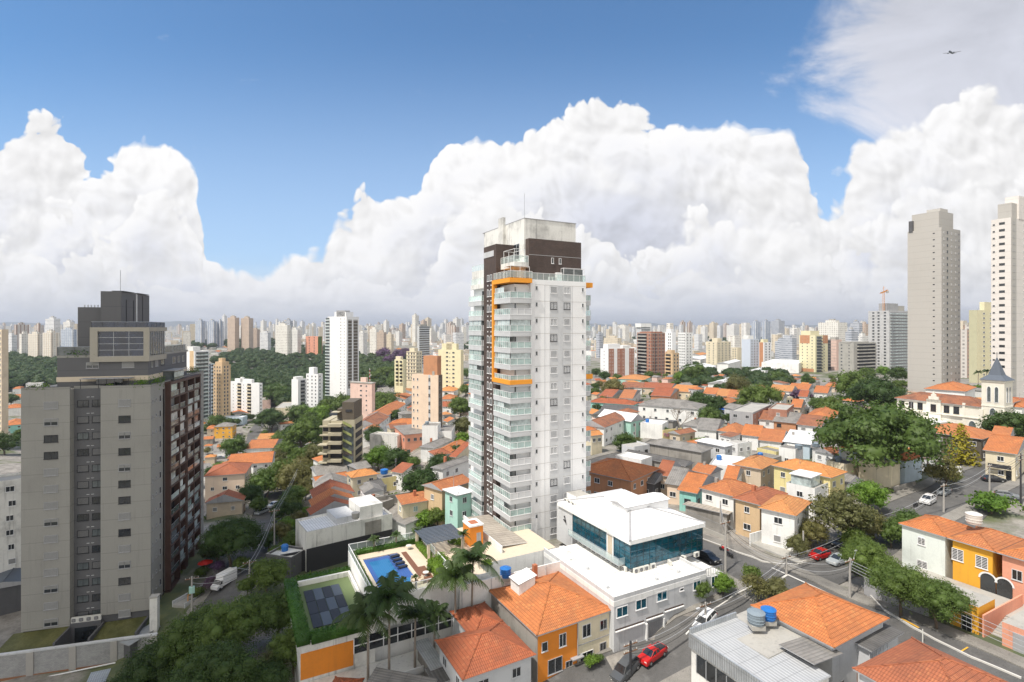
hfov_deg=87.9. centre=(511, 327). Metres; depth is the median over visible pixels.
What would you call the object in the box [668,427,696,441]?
house
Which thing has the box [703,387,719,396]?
house
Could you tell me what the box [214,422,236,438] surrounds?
house
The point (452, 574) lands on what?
palm tree
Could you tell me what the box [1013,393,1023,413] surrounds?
house
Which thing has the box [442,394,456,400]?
house
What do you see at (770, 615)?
water tank
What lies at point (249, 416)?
woods
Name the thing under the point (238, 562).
tree
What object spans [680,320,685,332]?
tower block
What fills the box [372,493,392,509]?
house
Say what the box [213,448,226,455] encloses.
house
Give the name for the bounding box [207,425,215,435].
house
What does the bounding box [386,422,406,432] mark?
house
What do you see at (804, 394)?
house
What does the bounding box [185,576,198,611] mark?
utility pole
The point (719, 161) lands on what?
sky
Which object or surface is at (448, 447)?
house
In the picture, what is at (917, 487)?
pavement
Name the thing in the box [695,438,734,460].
house
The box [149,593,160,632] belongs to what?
gate pillar
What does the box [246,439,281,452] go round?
house
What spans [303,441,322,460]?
tree
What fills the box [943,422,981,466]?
conifer
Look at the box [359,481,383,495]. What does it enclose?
house
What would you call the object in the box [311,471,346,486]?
house
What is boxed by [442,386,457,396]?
house
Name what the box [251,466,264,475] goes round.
house
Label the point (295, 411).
tree
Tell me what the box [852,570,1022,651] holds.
power line
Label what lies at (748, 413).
house
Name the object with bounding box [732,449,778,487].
house
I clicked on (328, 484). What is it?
house
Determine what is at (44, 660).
garden wall
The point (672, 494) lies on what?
window
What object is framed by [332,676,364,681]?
house
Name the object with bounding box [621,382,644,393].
house
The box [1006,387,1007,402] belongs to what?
arched window
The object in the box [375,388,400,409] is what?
tree
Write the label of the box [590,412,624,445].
house
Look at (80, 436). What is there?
window
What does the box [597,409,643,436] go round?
house
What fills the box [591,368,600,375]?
tree
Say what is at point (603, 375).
tree
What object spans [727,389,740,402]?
house
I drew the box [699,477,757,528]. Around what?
house
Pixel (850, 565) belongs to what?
utility pole
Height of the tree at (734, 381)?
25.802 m
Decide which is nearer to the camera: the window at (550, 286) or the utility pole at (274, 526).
the window at (550, 286)
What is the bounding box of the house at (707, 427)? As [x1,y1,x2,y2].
[696,417,724,439]
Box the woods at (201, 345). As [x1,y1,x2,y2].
[181,336,770,348]
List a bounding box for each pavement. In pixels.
[184,490,267,615]
[233,515,287,600]
[531,579,744,681]
[586,438,650,460]
[660,665,690,681]
[699,560,770,602]
[703,534,1023,668]
[808,461,984,549]
[891,475,1023,564]
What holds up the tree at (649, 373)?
on the ground
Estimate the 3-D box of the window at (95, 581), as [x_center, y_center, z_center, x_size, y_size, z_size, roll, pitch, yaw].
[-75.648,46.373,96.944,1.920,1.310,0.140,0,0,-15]
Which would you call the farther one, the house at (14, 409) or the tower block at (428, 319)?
the tower block at (428, 319)
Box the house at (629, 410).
[617,408,638,413]
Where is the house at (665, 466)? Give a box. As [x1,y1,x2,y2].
[657,459,680,495]
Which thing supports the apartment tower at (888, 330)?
on the ground
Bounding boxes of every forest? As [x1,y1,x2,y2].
[8,350,56,388]
[209,344,362,403]
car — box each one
[254,508,269,514]
[267,501,276,507]
[609,653,640,681]
[692,606,717,626]
[697,549,720,564]
[808,547,830,560]
[826,552,845,566]
[831,538,843,548]
[851,565,863,574]
[919,493,936,504]
[936,486,951,495]
[980,474,1006,482]
[994,490,1019,499]
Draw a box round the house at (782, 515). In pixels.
[758,494,811,550]
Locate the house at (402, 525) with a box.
[392,503,420,537]
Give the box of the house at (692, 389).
[688,386,703,396]
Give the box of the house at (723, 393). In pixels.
[716,389,729,397]
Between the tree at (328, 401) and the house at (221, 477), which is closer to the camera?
the house at (221, 477)
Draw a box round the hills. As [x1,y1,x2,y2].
[0,321,867,329]
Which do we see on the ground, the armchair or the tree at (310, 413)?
the tree at (310, 413)
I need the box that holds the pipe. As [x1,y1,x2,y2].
[50,662,115,675]
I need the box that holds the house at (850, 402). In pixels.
[842,398,863,410]
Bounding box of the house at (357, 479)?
[345,468,378,496]
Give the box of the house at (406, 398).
[395,393,411,405]
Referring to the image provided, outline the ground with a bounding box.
[0,330,1023,681]
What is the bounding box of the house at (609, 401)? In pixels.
[591,398,638,408]
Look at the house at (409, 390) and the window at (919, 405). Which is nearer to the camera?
the window at (919, 405)
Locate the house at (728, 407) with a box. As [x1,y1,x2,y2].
[723,403,741,422]
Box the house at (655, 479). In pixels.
[646,472,662,492]
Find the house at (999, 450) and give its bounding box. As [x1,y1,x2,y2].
[983,434,1023,480]
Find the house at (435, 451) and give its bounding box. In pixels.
[428,448,451,459]
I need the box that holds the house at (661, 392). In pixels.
[650,387,678,398]
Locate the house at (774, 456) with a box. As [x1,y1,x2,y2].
[750,452,780,462]
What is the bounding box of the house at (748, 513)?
[732,485,787,536]
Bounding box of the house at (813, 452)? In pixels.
[810,436,836,461]
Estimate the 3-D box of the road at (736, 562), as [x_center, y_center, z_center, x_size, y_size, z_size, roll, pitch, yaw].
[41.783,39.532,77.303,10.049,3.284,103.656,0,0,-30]
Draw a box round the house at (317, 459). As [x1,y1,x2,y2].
[312,455,322,464]
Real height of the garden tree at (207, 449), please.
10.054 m
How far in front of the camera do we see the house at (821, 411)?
189.86 m
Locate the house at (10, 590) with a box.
[0,568,20,615]
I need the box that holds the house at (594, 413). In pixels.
[586,408,601,418]
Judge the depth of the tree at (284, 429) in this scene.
369.89 m
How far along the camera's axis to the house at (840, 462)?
125.48 m
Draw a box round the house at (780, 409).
[768,403,793,417]
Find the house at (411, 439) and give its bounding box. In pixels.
[394,424,421,452]
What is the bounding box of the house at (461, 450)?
[448,442,469,459]
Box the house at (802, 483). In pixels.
[786,469,828,519]
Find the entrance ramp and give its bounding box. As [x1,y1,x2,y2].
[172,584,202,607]
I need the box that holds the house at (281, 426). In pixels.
[278,421,292,430]
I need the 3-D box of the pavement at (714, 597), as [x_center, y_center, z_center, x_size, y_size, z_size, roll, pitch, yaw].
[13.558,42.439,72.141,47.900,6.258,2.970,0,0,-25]
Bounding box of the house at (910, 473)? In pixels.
[837,445,921,484]
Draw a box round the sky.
[0,0,1023,326]
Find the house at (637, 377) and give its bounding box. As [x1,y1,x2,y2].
[618,374,650,383]
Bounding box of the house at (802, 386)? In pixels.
[790,383,813,394]
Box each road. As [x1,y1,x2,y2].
[200,484,288,608]
[243,424,263,451]
[543,571,798,681]
[587,425,682,462]
[691,540,1023,681]
[783,465,986,584]
[864,468,1023,543]
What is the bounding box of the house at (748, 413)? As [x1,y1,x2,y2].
[730,402,771,425]
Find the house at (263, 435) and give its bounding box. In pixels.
[257,433,273,438]
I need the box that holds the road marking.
[772,567,825,591]
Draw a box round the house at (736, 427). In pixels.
[717,422,743,440]
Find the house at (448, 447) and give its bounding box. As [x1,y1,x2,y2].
[442,439,464,452]
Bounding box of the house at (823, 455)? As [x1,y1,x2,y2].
[813,446,838,464]
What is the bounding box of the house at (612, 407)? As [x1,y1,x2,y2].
[600,404,637,410]
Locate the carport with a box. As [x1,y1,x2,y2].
[682,501,732,530]
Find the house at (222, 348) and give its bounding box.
[217,346,226,349]
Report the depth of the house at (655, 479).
123.21 m
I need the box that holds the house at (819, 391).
[813,385,832,397]
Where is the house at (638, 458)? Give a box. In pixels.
[616,452,651,465]
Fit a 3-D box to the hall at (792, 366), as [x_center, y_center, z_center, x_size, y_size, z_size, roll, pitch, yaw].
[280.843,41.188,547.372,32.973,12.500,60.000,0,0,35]
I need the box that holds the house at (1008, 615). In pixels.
[982,540,1023,653]
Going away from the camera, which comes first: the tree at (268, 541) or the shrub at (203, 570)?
the shrub at (203, 570)
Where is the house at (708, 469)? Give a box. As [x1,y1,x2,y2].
[692,462,722,479]
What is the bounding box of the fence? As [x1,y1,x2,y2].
[688,511,723,538]
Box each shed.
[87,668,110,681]
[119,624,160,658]
[363,478,385,495]
[367,667,437,681]
[413,638,442,676]
[425,667,449,681]
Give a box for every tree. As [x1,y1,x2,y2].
[0,431,20,454]
[8,392,19,404]
[12,429,20,435]
[102,668,154,681]
[112,631,183,681]
[145,598,230,670]
[164,633,267,681]
[192,588,276,649]
[197,514,265,566]
[197,538,225,560]
[202,575,215,588]
[204,446,211,454]
[204,466,211,474]
[205,413,229,424]
[210,560,225,572]
[218,433,249,456]
[231,555,252,571]
[234,578,254,595]
[236,482,263,503]
[243,556,294,592]
[244,465,278,496]
[245,657,293,681]
[247,495,269,511]
[248,588,290,641]
[250,407,289,431]
[255,649,287,665]
[258,530,278,549]
[262,622,296,676]
[263,382,291,405]
[268,458,295,471]
[268,500,293,518]
[268,521,292,540]
[269,430,286,440]
[269,540,288,551]
[272,438,297,456]
[272,446,287,461]
[273,459,313,491]
[277,494,304,513]
[277,516,295,529]
[278,484,308,501]
[279,529,294,545]
[281,422,299,439]
[283,414,322,447]
[285,401,309,420]
[285,444,307,461]
[288,508,307,518]
[289,501,303,513]
[294,453,312,464]
[295,478,313,499]
[297,410,322,422]
[303,401,331,418]
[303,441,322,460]
[316,398,336,416]
[330,392,349,410]
[331,591,396,679]
[344,570,431,668]
[363,424,383,441]
[364,441,392,469]
[365,372,380,378]
[366,534,379,546]
[374,347,391,356]
[374,366,394,375]
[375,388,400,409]
[381,371,394,390]
[381,446,412,468]
[382,355,394,362]
[388,530,401,542]
[390,349,405,358]
[390,409,400,419]
[396,466,441,492]
[397,598,439,667]
[406,456,421,469]
[411,526,423,532]
[412,574,419,588]
[413,599,451,648]
[419,557,489,613]
[423,452,449,471]
[427,507,444,525]
[446,395,470,416]
[449,541,504,606]
[450,415,470,432]
[453,431,469,441]
[457,383,468,395]
[457,529,470,548]
[463,369,468,378]
[588,387,600,396]
[590,383,599,387]
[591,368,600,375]
[592,403,601,409]
[595,380,603,387]
[598,371,610,379]
[599,376,625,391]
[612,432,638,447]
[644,371,654,377]
[671,408,694,427]
[672,371,682,380]
[683,362,708,377]
[685,390,711,402]
[694,580,714,599]
[695,406,724,418]
[702,394,728,412]
[712,568,737,594]
[721,413,729,422]
[724,372,752,389]
[734,383,785,404]
[738,570,772,601]
[761,576,789,595]
[768,371,789,380]
[783,531,811,555]
[787,389,801,398]
[798,517,830,547]
[800,376,815,383]
[802,484,883,533]
[804,397,823,409]
[808,397,960,471]
[817,395,848,410]
[828,369,870,396]
[835,527,877,546]
[837,537,899,576]
[841,503,890,539]
[843,374,899,408]
[844,479,891,509]
[858,367,876,378]
[862,558,938,616]
[876,365,890,376]
[877,518,901,547]
[882,385,909,404]
[886,366,907,379]
[886,507,921,521]
[892,380,907,386]
[906,575,978,628]
[916,453,964,488]
[972,370,983,383]
[973,407,1023,436]
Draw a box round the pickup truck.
[637,641,667,666]
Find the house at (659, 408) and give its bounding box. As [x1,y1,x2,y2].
[637,398,706,424]
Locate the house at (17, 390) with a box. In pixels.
[13,386,21,393]
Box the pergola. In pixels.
[414,523,464,558]
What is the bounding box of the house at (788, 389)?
[771,382,797,396]
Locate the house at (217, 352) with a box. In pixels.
[211,350,220,353]
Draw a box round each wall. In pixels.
[0,632,157,681]
[281,536,383,570]
[375,492,409,503]
[460,558,573,608]
[662,428,681,438]
[864,577,928,616]
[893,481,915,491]
[922,460,961,473]
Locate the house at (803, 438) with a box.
[782,429,814,458]
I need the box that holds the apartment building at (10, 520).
[0,472,20,572]
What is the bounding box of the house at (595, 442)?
[586,430,603,454]
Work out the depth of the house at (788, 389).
278.75 m
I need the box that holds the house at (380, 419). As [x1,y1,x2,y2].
[363,412,389,431]
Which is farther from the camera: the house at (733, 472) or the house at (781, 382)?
the house at (781, 382)
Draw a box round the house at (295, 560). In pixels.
[266,544,303,577]
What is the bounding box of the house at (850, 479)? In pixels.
[845,473,864,495]
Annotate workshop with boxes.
[689,612,830,681]
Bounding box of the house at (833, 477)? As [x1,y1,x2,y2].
[771,452,847,496]
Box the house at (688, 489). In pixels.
[677,471,714,510]
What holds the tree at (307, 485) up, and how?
on the ground
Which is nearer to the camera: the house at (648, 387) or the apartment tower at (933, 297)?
the apartment tower at (933, 297)
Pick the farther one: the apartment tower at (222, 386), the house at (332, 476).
the apartment tower at (222, 386)
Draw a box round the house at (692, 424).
[682,417,700,437]
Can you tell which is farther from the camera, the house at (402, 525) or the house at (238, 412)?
the house at (238, 412)
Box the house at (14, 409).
[8,403,20,415]
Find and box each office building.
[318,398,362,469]
[544,489,722,651]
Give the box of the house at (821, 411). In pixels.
[808,406,838,421]
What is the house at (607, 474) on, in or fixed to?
on the ground
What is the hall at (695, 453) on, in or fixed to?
on the ground
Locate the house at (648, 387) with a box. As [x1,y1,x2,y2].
[642,382,676,393]
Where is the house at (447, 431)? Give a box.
[439,425,454,442]
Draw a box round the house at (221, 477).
[204,462,252,501]
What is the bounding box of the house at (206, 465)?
[204,463,210,480]
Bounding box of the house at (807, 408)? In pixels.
[805,405,810,413]
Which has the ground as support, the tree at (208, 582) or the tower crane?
the tree at (208, 582)
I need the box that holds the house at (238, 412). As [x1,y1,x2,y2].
[232,410,248,415]
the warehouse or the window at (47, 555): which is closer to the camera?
the window at (47, 555)
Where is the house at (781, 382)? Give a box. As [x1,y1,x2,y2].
[773,380,788,384]
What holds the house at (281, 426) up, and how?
on the ground
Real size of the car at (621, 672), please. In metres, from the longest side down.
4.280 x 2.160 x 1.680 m
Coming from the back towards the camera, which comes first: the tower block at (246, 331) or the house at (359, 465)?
the tower block at (246, 331)
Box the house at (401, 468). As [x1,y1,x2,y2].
[390,462,413,489]
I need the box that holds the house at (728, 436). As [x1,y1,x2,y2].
[719,431,740,440]
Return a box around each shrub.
[187,586,205,596]
[192,565,209,576]
[414,520,428,526]
[415,508,436,525]
[429,551,450,563]
[454,538,465,545]
[481,558,493,566]
[584,653,599,667]
[596,653,604,663]
[741,563,762,576]
[965,490,1022,513]
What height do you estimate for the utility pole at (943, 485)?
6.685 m
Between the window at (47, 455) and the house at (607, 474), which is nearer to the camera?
the window at (47, 455)
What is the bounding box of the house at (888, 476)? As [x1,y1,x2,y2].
[841,448,899,488]
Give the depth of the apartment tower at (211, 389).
455.34 m
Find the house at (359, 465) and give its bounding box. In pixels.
[347,460,370,471]
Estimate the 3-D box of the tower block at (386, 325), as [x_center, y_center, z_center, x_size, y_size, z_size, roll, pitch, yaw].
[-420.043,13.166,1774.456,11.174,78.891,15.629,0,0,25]
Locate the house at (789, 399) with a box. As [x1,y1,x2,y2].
[787,396,792,403]
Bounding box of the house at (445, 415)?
[442,412,451,419]
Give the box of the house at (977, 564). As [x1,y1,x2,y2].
[901,526,1023,634]
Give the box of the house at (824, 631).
[737,582,889,681]
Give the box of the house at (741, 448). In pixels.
[723,440,751,457]
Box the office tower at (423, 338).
[417,324,429,367]
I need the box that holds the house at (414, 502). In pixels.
[395,490,428,518]
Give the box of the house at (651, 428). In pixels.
[640,419,667,438]
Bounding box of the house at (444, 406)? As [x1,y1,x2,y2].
[442,401,452,413]
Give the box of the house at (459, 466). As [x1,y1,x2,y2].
[430,455,469,479]
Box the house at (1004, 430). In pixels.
[992,425,1015,435]
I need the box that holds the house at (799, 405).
[791,398,805,413]
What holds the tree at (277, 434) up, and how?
on the ground
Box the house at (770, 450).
[757,446,778,454]
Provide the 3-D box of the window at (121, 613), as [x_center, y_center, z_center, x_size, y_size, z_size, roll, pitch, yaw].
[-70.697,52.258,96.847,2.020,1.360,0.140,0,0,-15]
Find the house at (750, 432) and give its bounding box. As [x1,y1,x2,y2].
[741,424,764,450]
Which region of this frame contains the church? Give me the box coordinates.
[894,353,1013,430]
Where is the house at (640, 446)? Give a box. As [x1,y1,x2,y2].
[622,441,649,452]
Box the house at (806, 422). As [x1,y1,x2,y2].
[796,414,827,431]
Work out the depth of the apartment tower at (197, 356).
425.99 m
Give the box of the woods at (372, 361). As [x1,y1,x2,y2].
[359,352,405,390]
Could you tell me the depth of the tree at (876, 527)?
92.77 m
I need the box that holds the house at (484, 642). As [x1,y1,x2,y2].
[435,601,535,681]
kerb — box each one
[611,586,749,679]
[703,538,824,564]
[862,585,1021,678]
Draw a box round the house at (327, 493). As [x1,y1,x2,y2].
[308,488,353,506]
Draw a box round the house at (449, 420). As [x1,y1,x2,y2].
[443,417,454,424]
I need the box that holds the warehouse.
[295,494,391,572]
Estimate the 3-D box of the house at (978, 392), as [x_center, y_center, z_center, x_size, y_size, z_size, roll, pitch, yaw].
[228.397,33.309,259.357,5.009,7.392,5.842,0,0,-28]
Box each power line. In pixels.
[632,608,704,646]
[632,614,704,653]
[638,609,699,641]
[641,611,704,648]
[706,559,783,604]
[708,560,785,606]
[726,531,782,564]
[852,561,1023,636]
[852,564,1023,641]
[852,567,1022,646]
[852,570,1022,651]
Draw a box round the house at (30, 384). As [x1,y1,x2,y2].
[26,382,44,386]
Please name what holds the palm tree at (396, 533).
on the podium building at (319, 602)
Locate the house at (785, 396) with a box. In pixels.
[779,392,787,403]
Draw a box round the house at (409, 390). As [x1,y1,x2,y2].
[406,388,411,393]
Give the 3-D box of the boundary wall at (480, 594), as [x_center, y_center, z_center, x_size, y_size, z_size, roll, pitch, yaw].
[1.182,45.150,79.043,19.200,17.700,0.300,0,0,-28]
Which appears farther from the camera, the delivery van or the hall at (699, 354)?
the hall at (699, 354)
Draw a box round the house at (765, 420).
[758,407,773,428]
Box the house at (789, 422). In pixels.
[773,412,802,431]
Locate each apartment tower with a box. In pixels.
[0,270,203,652]
[0,329,7,433]
[187,346,209,424]
[209,364,214,415]
[213,358,230,415]
[231,377,261,418]
[292,376,306,405]
[306,336,321,354]
[306,367,322,406]
[325,310,358,396]
[349,377,375,418]
[395,356,405,392]
[406,348,421,387]
[412,355,441,428]
[438,342,462,394]
[468,193,592,540]
[600,344,634,376]
[635,323,650,364]
[637,332,664,376]
[663,329,675,352]
[665,350,678,377]
[678,333,692,369]
[706,338,730,364]
[731,347,741,362]
[742,335,758,366]
[759,339,770,365]
[799,331,827,371]
[828,337,841,370]
[839,341,876,372]
[868,303,907,370]
[908,208,959,391]
[969,302,990,382]
[991,196,1023,397]
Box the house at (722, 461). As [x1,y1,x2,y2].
[709,454,745,479]
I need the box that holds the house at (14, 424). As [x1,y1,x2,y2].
[8,418,20,432]
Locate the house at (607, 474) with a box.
[586,458,659,494]
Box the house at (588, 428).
[586,426,596,430]
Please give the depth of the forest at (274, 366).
818.30 m
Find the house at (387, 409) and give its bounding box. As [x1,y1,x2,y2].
[367,400,405,422]
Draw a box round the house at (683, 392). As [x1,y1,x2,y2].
[673,384,704,399]
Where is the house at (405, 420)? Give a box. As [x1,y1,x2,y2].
[386,418,411,425]
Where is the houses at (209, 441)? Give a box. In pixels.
[204,374,836,463]
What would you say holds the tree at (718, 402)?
on the ground
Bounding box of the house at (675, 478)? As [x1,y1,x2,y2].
[665,466,693,504]
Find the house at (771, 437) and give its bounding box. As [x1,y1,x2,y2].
[758,428,787,447]
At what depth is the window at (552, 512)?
99.13 m
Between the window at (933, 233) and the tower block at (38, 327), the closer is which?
the window at (933, 233)
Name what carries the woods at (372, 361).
on the ground
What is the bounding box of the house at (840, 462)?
[827,456,858,476]
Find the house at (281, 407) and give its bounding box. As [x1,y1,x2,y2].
[275,402,291,414]
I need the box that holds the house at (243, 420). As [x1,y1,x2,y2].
[225,416,246,424]
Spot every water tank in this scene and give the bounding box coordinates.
[351,511,359,518]
[380,468,387,474]
[500,565,510,581]
[747,607,765,630]
[760,605,776,625]
[795,444,802,449]
[812,442,819,447]
[965,511,982,525]
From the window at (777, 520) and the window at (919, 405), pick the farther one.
the window at (919, 405)
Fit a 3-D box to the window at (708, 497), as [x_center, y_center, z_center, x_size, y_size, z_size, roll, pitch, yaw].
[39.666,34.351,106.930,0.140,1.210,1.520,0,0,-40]
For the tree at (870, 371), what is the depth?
390.90 m
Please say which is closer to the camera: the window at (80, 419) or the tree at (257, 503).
the window at (80, 419)
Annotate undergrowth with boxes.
[180,375,1023,574]
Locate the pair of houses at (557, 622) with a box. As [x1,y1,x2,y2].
[489,563,610,681]
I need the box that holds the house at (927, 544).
[898,514,972,578]
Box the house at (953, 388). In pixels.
[924,381,976,397]
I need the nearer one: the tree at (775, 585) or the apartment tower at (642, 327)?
the tree at (775, 585)
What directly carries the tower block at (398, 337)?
on the ground
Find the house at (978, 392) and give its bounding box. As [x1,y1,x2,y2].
[975,388,981,397]
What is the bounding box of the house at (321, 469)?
[310,463,348,483]
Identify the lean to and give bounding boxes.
[855,623,903,681]
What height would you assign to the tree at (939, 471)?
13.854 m
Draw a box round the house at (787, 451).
[779,436,802,461]
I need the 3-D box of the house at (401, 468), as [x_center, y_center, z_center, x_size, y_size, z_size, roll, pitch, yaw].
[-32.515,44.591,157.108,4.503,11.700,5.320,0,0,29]
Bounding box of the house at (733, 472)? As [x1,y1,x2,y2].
[723,465,743,480]
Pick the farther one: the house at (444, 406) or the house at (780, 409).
the house at (444, 406)
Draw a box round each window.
[5,486,14,492]
[5,529,13,536]
[6,515,13,521]
[7,543,14,550]
[8,500,16,506]
[8,558,15,564]
[43,401,57,409]
[43,468,57,476]
[43,485,57,493]
[43,535,57,543]
[43,551,57,560]
[43,601,57,610]
[43,618,57,627]
[44,418,57,425]
[44,435,57,442]
[44,451,57,459]
[44,501,57,509]
[44,518,57,526]
[44,568,57,576]
[44,585,57,593]
[76,400,88,407]
[76,449,88,456]
[76,497,88,505]
[76,546,88,554]
[76,595,88,603]
[77,416,88,423]
[77,432,88,439]
[77,465,88,472]
[77,481,88,488]
[77,514,88,521]
[77,530,88,537]
[77,562,88,570]
[77,578,88,586]
[77,611,88,616]
[86,362,98,368]
[91,432,100,439]
[91,448,100,455]
[91,513,100,520]
[91,577,100,585]
[91,593,100,601]
[92,399,100,406]
[92,416,100,422]
[92,464,100,471]
[92,480,100,487]
[92,496,100,503]
[92,529,100,536]
[92,545,100,552]
[92,561,100,568]
[92,609,100,614]
[98,331,142,355]
[118,399,130,406]
[118,415,130,422]
[118,431,130,439]
[118,448,130,455]
[118,464,130,471]
[118,480,130,487]
[118,496,130,504]
[118,512,130,520]
[118,528,130,536]
[118,545,130,552]
[118,561,130,569]
[118,577,130,585]
[118,593,130,601]
[118,609,130,617]
[122,362,133,367]
[150,331,164,354]
[330,426,342,431]
[330,435,342,439]
[330,444,342,448]
[330,453,342,457]
[353,613,452,653]
[356,420,361,428]
[356,429,361,437]
[356,437,361,446]
[356,445,361,454]
[442,655,446,669]
[478,677,488,681]
[512,666,520,679]
[514,243,519,259]
[542,641,547,652]
[548,655,562,676]
[550,286,557,293]
[550,302,557,309]
[550,334,557,341]
[550,350,557,357]
[550,366,557,373]
[550,494,556,502]
[550,510,556,518]
[559,632,566,648]
[565,660,572,667]
[580,649,592,660]
[582,623,590,639]
[594,477,599,483]
[600,618,607,630]
[600,641,605,650]
[616,605,627,618]
[636,597,646,610]
[656,590,667,602]
[669,491,675,497]
[693,578,700,591]
[706,494,712,501]
[711,575,717,587]
[722,498,727,505]
[743,523,750,530]
[744,506,749,513]
[773,535,780,542]
[774,516,782,524]
[796,490,802,497]
[909,401,913,408]
[917,402,922,409]
[917,559,927,569]
[918,536,925,546]
[931,404,935,411]
[933,233,955,380]
[943,405,948,412]
[952,547,963,562]
[953,406,958,413]
[968,421,975,426]
[975,554,987,570]
[987,386,990,401]
[993,222,1004,367]
[994,387,998,402]
[997,456,1003,461]
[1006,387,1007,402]
[1009,387,1010,402]
[1012,569,1022,582]
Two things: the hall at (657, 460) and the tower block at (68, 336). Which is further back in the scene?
the tower block at (68, 336)
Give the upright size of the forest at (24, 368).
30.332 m
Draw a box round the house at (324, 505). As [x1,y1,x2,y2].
[306,495,348,516]
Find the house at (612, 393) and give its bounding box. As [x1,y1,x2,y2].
[598,389,622,398]
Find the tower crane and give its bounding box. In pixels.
[880,286,888,310]
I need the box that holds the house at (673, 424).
[643,416,678,428]
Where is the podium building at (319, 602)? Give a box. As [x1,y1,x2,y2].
[283,514,555,681]
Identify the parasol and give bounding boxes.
[197,559,212,565]
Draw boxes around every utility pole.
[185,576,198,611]
[233,560,255,594]
[269,509,279,545]
[623,640,637,677]
[696,602,710,614]
[720,501,721,533]
[721,520,729,572]
[781,554,790,574]
[845,550,857,597]
[940,483,946,511]
[987,464,991,490]
[1018,453,1023,506]
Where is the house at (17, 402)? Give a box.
[12,394,20,403]
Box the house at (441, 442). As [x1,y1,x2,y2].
[419,437,452,461]
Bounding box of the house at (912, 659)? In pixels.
[852,637,1007,681]
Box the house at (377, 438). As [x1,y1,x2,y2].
[370,427,400,450]
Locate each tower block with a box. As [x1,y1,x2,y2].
[8,332,16,351]
[14,322,28,348]
[19,331,27,353]
[28,330,42,356]
[34,322,43,333]
[43,329,59,357]
[45,316,59,332]
[61,327,76,346]
[63,319,73,328]
[195,319,204,342]
[206,319,217,346]
[218,319,223,346]
[222,314,226,338]
[227,315,238,351]
[241,316,252,349]
[253,327,259,347]
[260,330,270,349]
[261,320,266,332]
[275,322,290,354]
[284,318,292,327]
[291,326,300,357]
[300,320,304,334]
[312,322,315,335]
[359,330,366,354]
[370,326,378,353]
[377,329,385,349]
[383,319,388,333]
[386,331,393,353]
[396,330,401,344]
[399,323,405,338]
[412,313,418,345]
[425,317,430,327]
[430,327,433,342]
[434,330,436,342]
[440,322,444,332]
[446,321,454,333]
[448,324,458,341]
[453,317,460,331]
[596,330,602,357]
[604,334,621,344]
[619,324,628,340]
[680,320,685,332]
[687,320,692,332]
[701,325,707,341]
[709,321,716,339]
[723,322,728,337]
[727,323,739,339]
[751,320,760,339]
[762,319,770,341]
[771,319,784,334]
[775,339,778,358]
[779,334,796,359]
[818,319,846,340]
[845,327,857,340]
[850,320,861,335]
[858,332,867,340]
[862,321,867,335]
[960,323,968,377]
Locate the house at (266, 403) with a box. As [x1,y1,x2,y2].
[262,397,271,408]
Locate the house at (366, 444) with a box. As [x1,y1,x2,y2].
[363,423,379,447]
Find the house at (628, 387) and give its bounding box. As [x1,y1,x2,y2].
[624,384,634,389]
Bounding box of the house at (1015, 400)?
[1013,398,1020,405]
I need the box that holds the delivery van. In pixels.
[210,567,236,590]
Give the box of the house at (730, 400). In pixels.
[720,397,736,413]
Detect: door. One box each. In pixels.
[607,533,613,556]
[645,617,664,640]
[1013,632,1023,653]
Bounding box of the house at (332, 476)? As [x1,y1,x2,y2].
[313,472,346,487]
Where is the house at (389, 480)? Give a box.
[377,470,396,491]
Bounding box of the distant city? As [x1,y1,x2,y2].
[0,321,966,360]
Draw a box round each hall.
[626,449,694,469]
[646,438,712,468]
[681,363,715,369]
[693,352,705,356]
[693,355,705,362]
[708,377,728,386]
[717,359,740,371]
[751,367,775,372]
[762,359,801,372]
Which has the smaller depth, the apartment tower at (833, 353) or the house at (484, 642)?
the house at (484, 642)
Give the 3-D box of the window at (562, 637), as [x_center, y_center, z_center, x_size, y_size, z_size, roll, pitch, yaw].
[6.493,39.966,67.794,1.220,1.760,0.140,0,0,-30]
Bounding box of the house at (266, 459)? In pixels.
[228,451,275,468]
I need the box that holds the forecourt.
[749,530,814,563]
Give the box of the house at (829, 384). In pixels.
[825,383,836,391]
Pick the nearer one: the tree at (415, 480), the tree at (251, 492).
the tree at (415, 480)
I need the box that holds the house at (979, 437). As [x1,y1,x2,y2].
[932,423,994,461]
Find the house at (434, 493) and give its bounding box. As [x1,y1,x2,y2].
[422,466,468,525]
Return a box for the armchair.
[417,575,423,581]
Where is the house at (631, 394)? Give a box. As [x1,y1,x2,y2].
[619,389,640,401]
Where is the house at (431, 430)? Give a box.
[422,421,440,444]
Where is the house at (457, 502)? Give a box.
[442,472,471,527]
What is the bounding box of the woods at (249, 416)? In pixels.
[204,402,330,444]
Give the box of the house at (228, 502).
[204,489,245,519]
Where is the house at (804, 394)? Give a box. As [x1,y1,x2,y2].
[798,390,810,398]
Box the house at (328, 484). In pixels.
[309,479,354,497]
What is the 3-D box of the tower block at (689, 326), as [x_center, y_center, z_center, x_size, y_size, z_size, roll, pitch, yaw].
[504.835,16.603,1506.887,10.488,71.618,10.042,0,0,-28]
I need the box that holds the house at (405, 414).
[397,410,411,418]
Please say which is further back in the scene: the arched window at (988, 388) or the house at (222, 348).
the house at (222, 348)
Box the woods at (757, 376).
[679,361,796,388]

